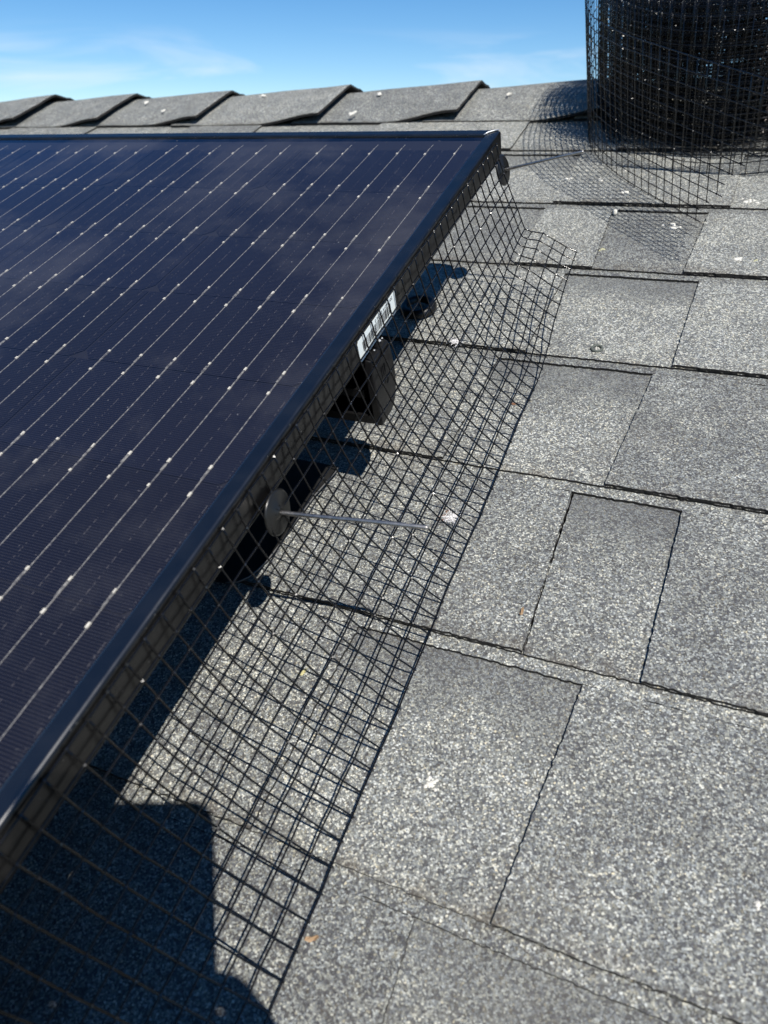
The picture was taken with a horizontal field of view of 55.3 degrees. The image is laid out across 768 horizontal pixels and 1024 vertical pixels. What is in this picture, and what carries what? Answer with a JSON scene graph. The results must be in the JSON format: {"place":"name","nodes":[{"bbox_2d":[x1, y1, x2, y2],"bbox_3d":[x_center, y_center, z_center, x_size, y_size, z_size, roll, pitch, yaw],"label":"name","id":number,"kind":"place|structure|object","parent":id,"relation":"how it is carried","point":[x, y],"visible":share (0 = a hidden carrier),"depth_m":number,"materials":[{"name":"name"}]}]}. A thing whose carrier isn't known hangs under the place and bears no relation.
{"place":"outdoors","nodes":[
{"label":"outdoors","id":0,"kind":"place"},
{"bbox_2d":[0,0,766,101],"label":"sky","id":1,"kind":"structure","parent":0,"point":[74,49],"materials":[{"name":"blue"}]},
{"bbox_2d":[0,76,767,1023],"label":"roof","id":2,"kind":"structure","parent":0,"point":[580,836],"depth_m":0.40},
{"bbox_2d":[214,459,338,583],"bbox_3d":[-0.184,-0.017,0.542,0.284,0.002,0.118,11,50,21],"label":"flashing sheet","id":3,"kind":"object","parent":2,"relation":"on","point":[258,560],"visible":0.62,"depth_m":0.49,"materials":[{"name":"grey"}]},
{"bbox_2d":[304,935,318,941],"bbox_3d":[-0.031,0.187,0.321,0.006,0.003,0.004,11,50,21],"label":"leaf scrap","id":4,"kind":"object","parent":2,"relation":"on","point":[312,938],"visible":1,"depth_m":0.32,"materials":[{"name":"beige plant"}]},
{"bbox_2d":[326,337,395,425],"bbox_3d":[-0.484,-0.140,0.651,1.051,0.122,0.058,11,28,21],"label":"mounting rail","id":5,"kind":"object","parent":2,"relation":"on","point":[358,404],"visible":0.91,"depth_m":0.46,"materials":[{"name":"black plastic"}]},
{"bbox_2d":[0,129,500,894],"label":"solar panel","id":6,"kind":"object","parent":5,"relation":"on","point":[184,317],"visible":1,"depth_m":0.43,"materials":[{"name":"blue glass"}]},
{"bbox_2d":[0,143,577,1023],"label":"guard","id":7,"kind":"object","parent":6,"relation":"attached to","point":[82,905],"visible":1,"depth_m":0.35,"materials":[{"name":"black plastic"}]},
{"bbox_2d":[264,488,428,536],"bbox_3d":[-0.017,0.007,0.346,0.080,0.024,0.024,11,50,21],"label":"guard clip","id":8,"kind":"object","parent":7,"relation":"attached to","point":[276,511],"visible":1,"depth_m":0.35,"materials":[{"name":"metal"}]},
{"bbox_2d":[496,150,583,185],"bbox_3d":[0.125,-0.274,0.586,0.069,0.026,0.024,12,29,22],"label":"guard clip","id":9,"kind":"object","parent":7,"relation":"attached to","point":[505,164],"visible":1,"depth_m":0.59,"materials":[{"name":"metal"}]},
{"bbox_2d":[399,294,436,318],"bbox_3d":[0.030,-0.185,0.656,0.034,0.007,0.034,11,50,21],"label":"rubber collar","id":10,"kind":"object","parent":2,"relation":"on","point":[406,309],"visible":0.7,"depth_m":0.65,"materials":[{"name":"black plastic"}]},
{"bbox_2d":[418,772,444,791],"bbox_3d":[0.023,0.134,0.363,0.014,0.002,0.009,11,52,21],"label":"bird dropping","id":11,"kind":"object","parent":2,"relation":"on","point":[429,784],"visible":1,"depth_m":0.36,"materials":[{"name":"white"}]},
{"bbox_2d":[436,506,465,524],"bbox_3d":[0.043,0.003,0.480,0.019,0.005,0.018,11,50,21],"label":"feather tuft","id":12,"kind":"object","parent":2,"relation":"on","point":[447,517],"visible":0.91,"depth_m":0.48,"materials":[{"name":"white"}]},
{"bbox_2d":[446,336,466,346],"bbox_3d":[0.060,-0.143,0.614,0.017,0.009,0.014,22,34,36],"label":"feather tuft","id":13,"kind":"object","parent":2,"relation":"on","point":[453,341],"visible":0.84,"depth_m":0.61,"materials":[{"name":"white"}]},
{"bbox_2d":[590,344,603,352],"bbox_3d":[0.170,-0.130,0.584,0.010,0.002,0.010,11,50,21],"label":"rubber washer","id":14,"kind":"object","parent":2,"relation":"on","point":[596,348],"visible":1,"depth_m":0.58,"materials":[{"name":"grey rubber"}]},
{"bbox_2d":[662,223,680,228],"bbox_3d":[0.278,-0.273,0.705,0.012,0.008,0.022,-12,29,-22],"label":"bird dropping","id":15,"kind":"object","parent":2,"relation":"on","point":[674,226],"visible":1,"depth_m":0.70,"materials":[{"name":"white"}]},
{"bbox_2d":[585,0,767,222],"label":"roll","id":16,"kind":"object","parent":2,"relation":"on","point":[663,44],"visible":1,"depth_m":0.75,"materials":[{"name":"black metal"}]},
{"bbox_2d":[754,900,763,910],"bbox_3d":[0.155,0.163,0.304,0.004,0.002,0.005,11,50,21],"label":"bird dropping","id":17,"kind":"object","parent":2,"relation":"on","point":[757,904],"visible":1,"depth_m":0.30,"materials":[{"name":"white"}]}
]}

